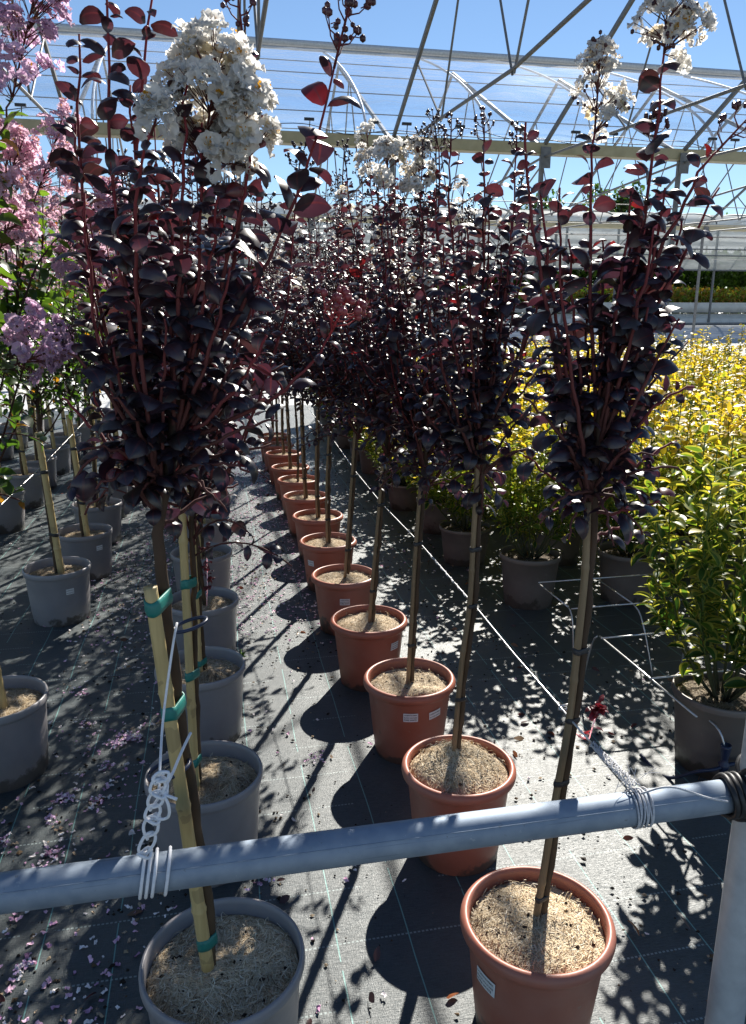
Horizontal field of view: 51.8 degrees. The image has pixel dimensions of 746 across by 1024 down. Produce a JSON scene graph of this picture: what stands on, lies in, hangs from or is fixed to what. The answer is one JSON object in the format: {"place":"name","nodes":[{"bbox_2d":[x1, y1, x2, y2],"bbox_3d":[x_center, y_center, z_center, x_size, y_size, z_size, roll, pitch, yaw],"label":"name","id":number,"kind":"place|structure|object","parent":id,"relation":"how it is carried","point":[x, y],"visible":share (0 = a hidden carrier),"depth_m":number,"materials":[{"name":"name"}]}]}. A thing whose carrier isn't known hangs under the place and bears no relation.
{"place":"outdoors","nodes":[
{"label":"outdoors","id":0,"kind":"place"},
{"bbox_2d":[35,401,54,430],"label":"crape myrtle tree","id":1,"kind":"object","parent":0,"point":[46,425],"visible":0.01,"depth_m":10.44,"materials":[{"name":"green plant"}]},
{"bbox_2d":[304,387,321,422],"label":"euonymus shrub","id":2,"kind":"object","parent":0,"point":[315,408],"visible":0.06,"depth_m":11.09,"materials":[{"name":"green plant"}]},
{"bbox_2d":[306,388,329,430],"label":"euonymus shrub","id":3,"kind":"object","parent":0,"point":[323,421],"visible":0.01,"depth_m":10.42,"materials":[{"name":"plastic"}]},
{"bbox_2d":[335,407,362,461],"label":"euonymus shrub","id":4,"kind":"object","parent":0,"point":[358,454],"visible":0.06,"depth_m":8.31,"materials":[{"name":"green plant"}]},
{"bbox_2d":[0,313,745,411],"bbox_3d":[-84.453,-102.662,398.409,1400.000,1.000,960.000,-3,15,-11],"label":"ground","id":5,"kind":"structure","parent":0,"point":[716,331],"depth_m":29.97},
{"bbox_2d":[0,405,745,1023],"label":"weed fabric floor","id":6,"kind":"structure","parent":5,"relation":"on","point":[422,963],"depth_m":2.74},
{"bbox_2d":[0,303,13,460],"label":"crape myrtle tree","id":7,"kind":"object","parent":6,"relation":"on","point":[8,453],"visible":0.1,"depth_m":8.39,"materials":[{"name":"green plant"}]},
{"bbox_2d":[0,225,25,533],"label":"crape myrtle tree","id":8,"kind":"object","parent":6,"relation":"on","point":[12,515],"visible":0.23,"depth_m":5.60,"materials":[{"name":"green plant"}]},
{"bbox_2d":[0,292,27,449],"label":"crape myrtle tree","id":9,"kind":"object","parent":6,"relation":"on","point":[24,438],"visible":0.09,"depth_m":9.07,"materials":[{"name":"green plant"}]},
{"bbox_2d":[0,222,44,508],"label":"crape myrtle tree","id":10,"kind":"object","parent":6,"relation":"on","point":[33,494],"visible":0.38,"depth_m":6.30,"materials":[{"name":"green plant"}]},
{"bbox_2d":[9,258,44,439],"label":"crape myrtle tree","id":11,"kind":"object","parent":6,"relation":"on","point":[30,430],"visible":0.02,"depth_m":9.75,"materials":[{"name":"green plant"}]},
{"bbox_2d":[1,226,70,488],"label":"crape myrtle tree","id":12,"kind":"object","parent":6,"relation":"on","point":[32,461],"visible":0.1,"depth_m":6.99,"materials":[{"name":"plastic"}]},
{"bbox_2d":[0,0,76,509],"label":"crape myrtle tree","id":13,"kind":"object","parent":6,"relation":"on","point":[51,355],"visible":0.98,"depth_m":1.57,"materials":[{"name":"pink plant"}]},
{"bbox_2d":[1,237,81,459],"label":"crape myrtle tree","id":14,"kind":"object","parent":6,"relation":"on","point":[61,437],"visible":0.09,"depth_m":8.29,"materials":[{"name":"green plant"}]},
{"bbox_2d":[0,143,106,626],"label":"crape myrtle tree","id":15,"kind":"object","parent":6,"relation":"on","point":[58,586],"visible":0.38,"depth_m":3.89,"materials":[{"name":"green plant"}]},
{"bbox_2d":[33,253,79,474],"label":"crape myrtle tree","id":16,"kind":"object","parent":6,"relation":"on","point":[63,461],"visible":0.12,"depth_m":7.64,"materials":[{"name":"plastic"}]},
{"bbox_2d":[0,179,123,581],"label":"crape myrtle tree","id":17,"kind":"object","parent":6,"relation":"on","point":[91,542],"visible":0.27,"depth_m":4.54,"materials":[{"name":"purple plant"}]},
{"bbox_2d":[0,397,107,505],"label":"support wire","id":18,"kind":"object","parent":17,"relation":"attached to","point":[50,457],"visible":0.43,"depth_m":4.11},
{"bbox_2d":[0,97,128,793],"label":"crape myrtle tree","id":19,"kind":"object","parent":6,"relation":"on","point":[24,760],"visible":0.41,"depth_m":2.45,"materials":[{"name":"pink plant"}]},
{"bbox_2d":[1,189,135,544],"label":"crape myrtle tree","id":20,"kind":"object","parent":6,"relation":"on","point":[110,515],"visible":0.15,"depth_m":5.26,"materials":[{"name":"green plant"}]},
{"bbox_2d":[48,254,90,450],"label":"crape myrtle tree","id":21,"kind":"object","parent":6,"relation":"on","point":[84,430],"visible":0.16,"depth_m":8.94,"materials":[{"name":"plastic"}]},
{"bbox_2d":[57,241,101,438],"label":"crape myrtle tree","id":22,"kind":"object","parent":6,"relation":"on","point":[82,421],"visible":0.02,"depth_m":9.60,"materials":[{"name":"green plant"}]},
{"bbox_2d":[53,244,127,518],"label":"crape myrtle tree","id":23,"kind":"object","parent":6,"relation":"on","point":[117,494],"visible":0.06,"depth_m":5.91,"materials":[{"name":"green plant"}]},
{"bbox_2d":[54,252,133,383],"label":"crape myrtle tree","id":24,"kind":"object","parent":6,"relation":"on","point":[110,255],"visible":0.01,"depth_m":7.06,"materials":[{"name":"green plant"}]},
{"bbox_2d":[61,244,131,491],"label":"crape myrtle tree","id":25,"kind":"object","parent":6,"relation":"on","point":[119,467],"visible":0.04,"depth_m":6.60,"materials":[{"name":"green plant"}]},
{"bbox_2d":[94,164,242,650],"bbox_3d":[-0.837,-0.357,3.352,0.662,2.154,0.561,-3,15,-11],"label":"crape myrtle tree","id":26,"kind":"object","parent":6,"relation":"on","point":[219,607],"visible":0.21,"depth_m":3.49,"materials":[{"name":"plastic"}]},
{"bbox_2d":[55,78,314,887],"bbox_3d":[-0.506,0.010,2.028,0.581,2.110,0.585,-11,18,-36],"label":"crape myrtle tree","id":27,"kind":"object","parent":6,"relation":"on","point":[229,775],"visible":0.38,"depth_m":2.06,"materials":[{"name":"purple plant"}]},
{"bbox_2d":[174,616,208,633],"bbox_3d":[-0.414,0.255,1.740,0.083,0.028,0.068,-3,15,-11],"label":"tie ring","id":28,"kind":"object","parent":27,"relation":"attached to","point":[204,622],"visible":0.77,"depth_m":1.73,"materials":[{"name":"black plastic"}]},
{"bbox_2d":[145,236,228,544],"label":"crape myrtle tree","id":29,"kind":"object","parent":6,"relation":"on","point":[218,536],"visible":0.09,"depth_m":4.90,"materials":[{"name":"plant"}]},
{"bbox_2d":[116,145,295,741],"bbox_3d":[-0.635,-0.194,2.726,0.595,2.153,0.570,4,15,15],"label":"crape myrtle tree","id":30,"kind":"object","parent":6,"relation":"on","point":[222,671],"visible":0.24,"depth_m":2.82,"materials":[{"name":"plant"}]},
{"bbox_2d":[45,0,375,1023],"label":"crape myrtle tree","id":31,"kind":"object","parent":6,"relation":"on","point":[207,958],"visible":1,"depth_m":1.22,"materials":[{"name":"purple plant"}]},
{"bbox_2d":[146,758,191,781],"bbox_3d":[-0.377,0.475,1.421,0.083,0.028,0.068,-3,15,-11],"label":"tie ring","id":32,"kind":"object","parent":31,"relation":"attached to","point":[164,762],"visible":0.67,"depth_m":1.42,"materials":[{"name":"black plastic"}]},
{"bbox_2d":[155,202,267,591],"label":"crape myrtle tree","id":33,"kind":"object","parent":6,"relation":"on","point":[220,565],"visible":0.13,"depth_m":4.20,"materials":[{"name":"plastic"}]},
{"bbox_2d":[245,244,293,472],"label":"crape myrtle tree","id":34,"kind":"object","parent":6,"relation":"on","point":[276,444],"visible":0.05,"depth_m":7.69,"materials":[{"name":"plastic"}]},
{"bbox_2d":[257,249,286,461],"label":"crape myrtle tree","id":35,"kind":"object","parent":6,"relation":"on","point":[266,436],"visible":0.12,"depth_m":8.26,"materials":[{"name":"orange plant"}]},
{"bbox_2d":[252,234,317,499],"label":"crape myrtle tree","id":36,"kind":"object","parent":6,"relation":"on","point":[284,469],"visible":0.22,"depth_m":6.57,"materials":[{"name":"plant"}]},
{"bbox_2d":[256,233,314,484],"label":"crape myrtle tree","id":37,"kind":"object","parent":6,"relation":"on","point":[278,456],"visible":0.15,"depth_m":7.12,"materials":[{"name":"brown plant"}]},
{"bbox_2d":[252,226,332,515],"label":"crape myrtle tree","id":38,"kind":"object","parent":6,"relation":"on","point":[288,483],"visible":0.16,"depth_m":5.98,"materials":[{"name":"purple plant"}]},
{"bbox_2d":[256,217,342,536],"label":"crape myrtle tree","id":39,"kind":"object","parent":6,"relation":"on","point":[299,500],"visible":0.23,"depth_m":5.39,"materials":[{"name":"purple plant"}]},
{"bbox_2d":[265,208,373,559],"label":"crape myrtle tree","id":40,"kind":"object","parent":6,"relation":"on","point":[309,521],"visible":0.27,"depth_m":4.86,"materials":[{"name":"purple plant"}]},
{"bbox_2d":[268,174,377,591],"bbox_3d":[-0.204,-0.638,4.274,0.696,2.232,0.586,0,15,1],"label":"crape myrtle tree","id":41,"kind":"object","parent":6,"relation":"on","point":[325,548],"visible":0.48,"depth_m":4.25,"materials":[{"name":"purple plant"}]},
{"bbox_2d":[0,445,648,1023],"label":"fallen petals","id":42,"kind":"object","parent":6,"relation":"on","point":[46,853],"visible":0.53,"depth_m":2.62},
{"bbox_2d":[314,394,350,448],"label":"euonymus shrub","id":43,"kind":"object","parent":6,"relation":"on","point":[342,442],"visible":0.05,"depth_m":9.06,"materials":[{"name":"plastic"}]},
{"bbox_2d":[0,452,707,1023],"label":"fallen leaves","id":44,"kind":"object","parent":6,"relation":"on","point":[376,952],"visible":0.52,"depth_m":2.18,"materials":[{"name":"brown plant"}]},
{"bbox_2d":[283,164,433,635],"bbox_3d":[-0.049,-0.479,3.718,0.685,2.205,0.683,5,15,18],"label":"crape myrtle tree","id":45,"kind":"object","parent":6,"relation":"on","point":[346,584],"visible":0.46,"depth_m":3.71,"materials":[{"name":"purple plant"}]},
{"bbox_2d":[340,402,391,474],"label":"euonymus shrub","id":46,"kind":"object","parent":6,"relation":"on","point":[367,464],"visible":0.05,"depth_m":7.65,"materials":[{"name":"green plant"}]},
{"bbox_2d":[0,444,745,1023],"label":"soil crumbs","id":47,"kind":"object","parent":6,"relation":"on","point":[292,740],"visible":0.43,"depth_m":2.93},
{"bbox_2d":[353,400,409,490],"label":"euonymus shrub","id":48,"kind":"object","parent":6,"relation":"on","point":[362,434],"visible":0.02,"depth_m":6.94,"materials":[{"name":"green plant"}]},
{"bbox_2d":[358,427,418,510],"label":"euonymus shrub","id":49,"kind":"object","parent":6,"relation":"on","point":[401,498],"visible":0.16,"depth_m":6.22,"materials":[{"name":"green plant"}]},
{"bbox_2d":[321,135,482,691],"bbox_3d":[0.115,-0.343,3.167,0.633,2.220,0.727,1,15,5],"label":"crape myrtle tree","id":50,"kind":"object","parent":6,"relation":"on","point":[367,637],"visible":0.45,"depth_m":3.15,"materials":[{"name":"purple plant"}]},
{"bbox_2d":[320,108,541,764],"bbox_3d":[0.183,-0.185,2.633,0.629,2.182,0.629,9,17,30],"label":"crape myrtle tree","id":51,"kind":"object","parent":6,"relation":"on","point":[410,693],"visible":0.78,"depth_m":2.51,"materials":[{"name":"purple plant"}]},
{"bbox_2d":[391,413,471,534],"bbox_3d":[0.454,-0.401,5.570,0.774,1.122,0.766,-6,16,-22],"label":"euonymus shrub","id":52,"kind":"object","parent":6,"relation":"on","point":[434,518],"visible":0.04,"depth_m":5.57,"materials":[{"name":"green plant"}]},
{"bbox_2d":[410,416,522,566],"bbox_3d":[0.614,-0.162,4.897,0.735,0.998,0.742,6,16,22],"label":"euonymus shrub","id":53,"kind":"object","parent":6,"relation":"on","point":[456,537],"visible":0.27,"depth_m":4.88,"materials":[{"name":"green plant"}]},
{"bbox_2d":[401,106,558,875],"bbox_3d":[0.294,0.021,2.089,0.453,2.058,0.424,-3,15,-11],"label":"crape myrtle tree","id":54,"kind":"object","parent":6,"relation":"on","point":[456,771],"visible":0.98,"depth_m":2.01,"materials":[{"name":"purple plant"}]},
{"bbox_2d":[481,364,552,530],"bbox_3d":[1.060,-0.489,5.647,0.747,1.251,0.767,-4,15,-15],"label":"euonymus shrub","id":55,"kind":"object","parent":6,"relation":"on","point":[521,388],"visible":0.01,"depth_m":5.49,"materials":[{"name":"yellow plant"}]},
{"bbox_2d":[472,384,589,609],"bbox_3d":[0.883,-0.083,4.156,0.735,1.218,0.742,-3,15,-11],"label":"euonymus shrub","id":56,"kind":"object","parent":6,"relation":"on","point":[527,568],"visible":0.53,"depth_m":4.12,"materials":[{"name":"green plant"}]},
{"bbox_2d":[509,369,552,480],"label":"euonymus shrub","id":57,"kind":"object","parent":6,"relation":"on","point":[531,387],"visible":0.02,"depth_m":6.64,"materials":[{"name":"yellow plant"}]},
{"bbox_2d":[508,336,559,372],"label":"euonymus shrub","id":58,"kind":"object","parent":6,"relation":"on","point":[529,354],"visible":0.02,"depth_m":9.73,"materials":[{"name":"yellow plant"}]},
{"bbox_2d":[528,334,574,364],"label":"euonymus shrub","id":59,"kind":"object","parent":6,"relation":"on","point":[533,348],"visible":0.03,"depth_m":10.91,"materials":[{"name":"yellow plant"}]},
{"bbox_2d":[519,342,586,389],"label":"euonymus shrub","id":60,"kind":"object","parent":6,"relation":"on","point":[527,369],"visible":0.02,"depth_m":7.84,"materials":[{"name":"yellow plant"}]},
{"bbox_2d":[514,388,618,565],"bbox_3d":[1.225,-0.290,4.885,0.767,1.250,0.747,-3,15,-11],"label":"euonymus shrub","id":61,"kind":"object","parent":6,"relation":"on","point":[569,554],"visible":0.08,"depth_m":4.87,"materials":[{"name":"green plant"}]},
{"bbox_2d":[572,335,623,386],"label":"euonymus shrub","id":62,"kind":"object","parent":6,"relation":"on","point":[590,353],"visible":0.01,"depth_m":8.25,"materials":[{"name":"yellow plant"}]},
{"bbox_2d":[460,0,745,1023],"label":"crape myrtle tree","id":63,"kind":"object","parent":6,"relation":"on","point":[542,940],"visible":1,"depth_m":1.41,"materials":[{"name":"purple plant"}]},
{"bbox_2d":[538,574,681,675],"bbox_3d":[1.197,0.524,3.608,0.703,0.289,0.507,-3,15,-11],"label":"wire rack","id":64,"kind":"object","parent":6,"relation":"on","point":[631,603],"visible":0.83,"depth_m":3.47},
{"bbox_2d":[575,359,716,606],"bbox_3d":[1.461,-0.159,4.198,0.774,1.343,0.766,-3,15,-11],"label":"euonymus shrub","id":65,"kind":"object","parent":6,"relation":"on","point":[615,560],"visible":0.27,"depth_m":4.15,"materials":[{"name":"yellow plant"}]},
{"bbox_2d":[603,375,692,541],"bbox_3d":[1.790,-0.377,5.341,0.742,1.189,0.735,9,17,31],"label":"euonymus shrub","id":66,"kind":"object","parent":6,"relation":"on","point":[656,414],"visible":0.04,"depth_m":5.19,"materials":[{"name":"yellow plant"}]},
{"bbox_2d":[651,332,673,356],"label":"euonymus shrub","id":67,"kind":"object","parent":6,"relation":"on","point":[662,340],"depth_m":11.62,"materials":[{"name":"yellow plant"}]},
{"bbox_2d":[585,632,745,717],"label":"wire rack","id":68,"kind":"object","parent":6,"relation":"on","point":[655,682],"visible":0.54,"depth_m":2.88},
{"bbox_2d":[648,336,690,365],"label":"euonymus shrub","id":69,"kind":"object","parent":6,"relation":"on","point":[677,354],"visible":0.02,"depth_m":9.21,"materials":[{"name":"yellow plant"}]},
{"bbox_2d":[653,332,689,357],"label":"euonymus shrub","id":70,"kind":"object","parent":6,"relation":"on","point":[663,341],"visible":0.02,"depth_m":10.38,"materials":[{"name":"yellow plant"}]},
{"bbox_2d":[623,337,732,521],"bbox_3d":[2.295,-0.628,5.873,0.766,1.407,0.774,12,19,39],"label":"euonymus shrub","id":71,"kind":"object","parent":6,"relation":"on","point":[698,383],"visible":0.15,"depth_m":5.66,"materials":[{"name":"yellow plant"}]},
{"bbox_2d":[649,353,708,411],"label":"euonymus shrub","id":72,"kind":"object","parent":6,"relation":"on","point":[674,383],"visible":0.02,"depth_m":6.80,"materials":[{"name":"yellow plant"}]},
{"bbox_2d":[657,346,705,388],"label":"euonymus shrub","id":73,"kind":"object","parent":6,"relation":"on","point":[682,367],"visible":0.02,"depth_m":7.99,"materials":[{"name":"yellow plant"}]},
{"bbox_2d":[626,424,745,779],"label":"euonymus shrub","id":74,"kind":"object","parent":6,"relation":"on","point":[717,698],"visible":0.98,"depth_m":2.61,"materials":[{"name":"green plant"}]},
{"bbox_2d":[639,720,734,779],"bbox_3d":[1.148,0.818,2.647,0.437,0.248,0.219,9,17,30],"label":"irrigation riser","id":75,"kind":"object","parent":6,"relation":"on","point":[724,764],"visible":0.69,"depth_m":2.56,"materials":[{"name":"black plastic"}]},
{"bbox_2d":[665,338,708,364],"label":"euonymus shrub","id":76,"kind":"object","parent":6,"relation":"on","point":[686,350],"visible":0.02,"depth_m":10.97,"materials":[{"name":"yellow plant"}]},
{"bbox_2d":[634,391,745,576],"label":"euonymus shrub","id":77,"kind":"object","parent":6,"relation":"on","point":[679,532],"visible":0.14,"depth_m":4.59,"materials":[{"name":"yellow plant"}]},
{"bbox_2d":[662,326,727,394],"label":"euonymus shrub","id":78,"kind":"object","parent":6,"relation":"on","point":[708,354],"visible":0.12,"depth_m":8.52,"materials":[{"name":"yellow plant"}]},
{"bbox_2d":[671,342,745,421],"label":"euonymus shrub","id":79,"kind":"object","parent":6,"relation":"on","point":[714,373],"visible":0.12,"depth_m":7.29,"materials":[{"name":"yellow plant"}]},
{"bbox_2d":[679,369,745,488],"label":"euonymus shrub","id":80,"kind":"object","parent":6,"relation":"on","point":[740,399],"visible":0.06,"depth_m":6.18,"materials":[{"name":"yellow plant"}]},
{"bbox_2d":[680,380,745,552],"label":"euonymus shrub","id":81,"kind":"object","parent":6,"relation":"on","point":[736,542],"visible":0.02,"depth_m":5.12,"materials":[{"name":"yellow plant"}]},
{"bbox_2d":[697,342,743,431],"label":"euonymus shrub","id":82,"kind":"object","parent":6,"relation":"on","point":[723,353],"visible":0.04,"depth_m":10.17,"materials":[{"name":"yellow plant"}]},
{"bbox_2d":[697,395,745,611],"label":"euonymus shrub","id":83,"kind":"object","parent":6,"relation":"on","point":[740,434],"visible":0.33,"depth_m":3.95,"materials":[{"name":"yellow plant"}]},
{"bbox_2d":[702,350,744,420],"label":"euonymus shrub","id":84,"kind":"object","parent":6,"relation":"on","point":[731,370],"visible":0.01,"depth_m":7.96,"materials":[{"name":"yellow plant"}]},
{"bbox_2d":[705,324,745,367],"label":"euonymus shrub","id":85,"kind":"object","parent":6,"relation":"on","point":[740,346],"visible":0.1,"depth_m":10.91,"materials":[{"name":"yellow plant"}]},
{"bbox_2d":[713,348,745,421],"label":"euonymus shrub","id":86,"kind":"object","parent":6,"relation":"on","point":[739,373],"visible":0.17,"depth_m":6.75,"materials":[{"name":"yellow plant"}]},
{"bbox_2d":[722,393,745,439],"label":"euonymus shrub","id":87,"kind":"object","parent":6,"relation":"on","point":[738,395],"visible":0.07,"depth_m":5.73,"materials":[{"name":"yellow plant"}]},
{"bbox_2d":[725,352,745,387],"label":"euonymus shrub","id":88,"kind":"object","parent":6,"relation":"on","point":[734,364],"visible":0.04,"depth_m":8.91,"materials":[{"name":"yellow plant"}]},
{"bbox_2d":[732,355,745,368],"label":"euonymus shrub","id":89,"kind":"object","parent":6,"relation":"on","point":[742,364],"visible":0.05,"depth_m":9.52,"materials":[{"name":"yellow plant"}]},
{"bbox_2d":[0,0,745,395],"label":"greenhouse frame","id":90,"kind":"object","parent":5,"relation":"on","point":[544,150],"visible":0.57,"depth_m":12.53,"materials":[{"name":"metal"}]},
{"bbox_2d":[1,195,745,322],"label":"film greenhouse","id":91,"kind":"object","parent":5,"relation":"on","point":[720,247],"visible":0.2,"depth_m":33.67,"materials":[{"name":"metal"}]},
{"bbox_2d":[80,302,745,318],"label":"plant bench","id":92,"kind":"object","parent":5,"relation":"on","point":[720,307],"depth_m":37.40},
{"bbox_2d":[77,284,745,302],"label":"hedge","id":93,"kind":"object","parent":92,"relation":"on","point":[683,294],"visible":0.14,"depth_m":37.35,"materials":[{"name":"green plant"}]},
{"bbox_2d":[116,266,745,313],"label":"tall crop","id":94,"kind":"object","parent":5,"relation":"on","point":[730,279],"visible":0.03,"depth_m":39.40,"materials":[{"name":"green plant"}]},
{"bbox_2d":[247,322,745,325],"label":"yard kerb","id":95,"kind":"structure","parent":5,"relation":"on","point":[717,323],"depth_m":33.10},
{"bbox_2d":[490,189,564,210],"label":"tree","id":96,"kind":"object","parent":5,"relation":"on","point":[545,199],"visible":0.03,"depth_m":87.07,"materials":[{"name":"green plant"}]},
{"bbox_2d":[576,179,650,212],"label":"tree","id":97,"kind":"object","parent":5,"relation":"on","point":[621,200],"visible":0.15,"depth_m":86.66,"materials":[{"name":"green plant"}]},
{"bbox_2d":[704,721,745,1023],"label":"steel post","id":98,"kind":"object","parent":5,"relation":"on","point":[726,1002],"visible":0.92,"depth_m":1.51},
{"bbox_2d":[0,779,734,914],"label":"pipe rail","id":99,"kind":"object","parent":98,"relation":"attached to","point":[36,888],"visible":0.98,"depth_m":1.28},
{"bbox_2d":[136,622,191,899],"bbox_3d":[-0.347,0.410,1.279,0.077,0.384,0.245,-1,15,-3],"label":"white cord","id":100,"kind":"object","parent":99,"relation":"attached to","point":[158,777],"visible":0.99,"depth_m":1.20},
{"bbox_2d":[589,741,727,828],"bbox_3d":[0.488,0.516,1.412,0.267,0.114,0.154,13,20,41],"label":"frayed twine","id":101,"kind":"object","parent":99,"relation":"attached to","point":[600,752],"visible":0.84,"depth_m":1.39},
{"bbox_2d":[299,397,590,743],"bbox_3d":[-0.314,-0.496,4.846,0.080,0.201,7.041,-3,15,-12],"label":"support wire","id":102,"kind":"object","parent":101,"relation":"attached to","point":[561,708],"visible":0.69,"depth_m":1.90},
{"bbox_2d":[712,754,745,822],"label":"rubber strap","id":103,"kind":"object","parent":98,"relation":"attached to","point":[735,781],"visible":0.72,"depth_m":1.42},
{"bbox_2d":[0,0,745,287],"label":"sky","id":104,"kind":"structure","parent":0,"point":[399,23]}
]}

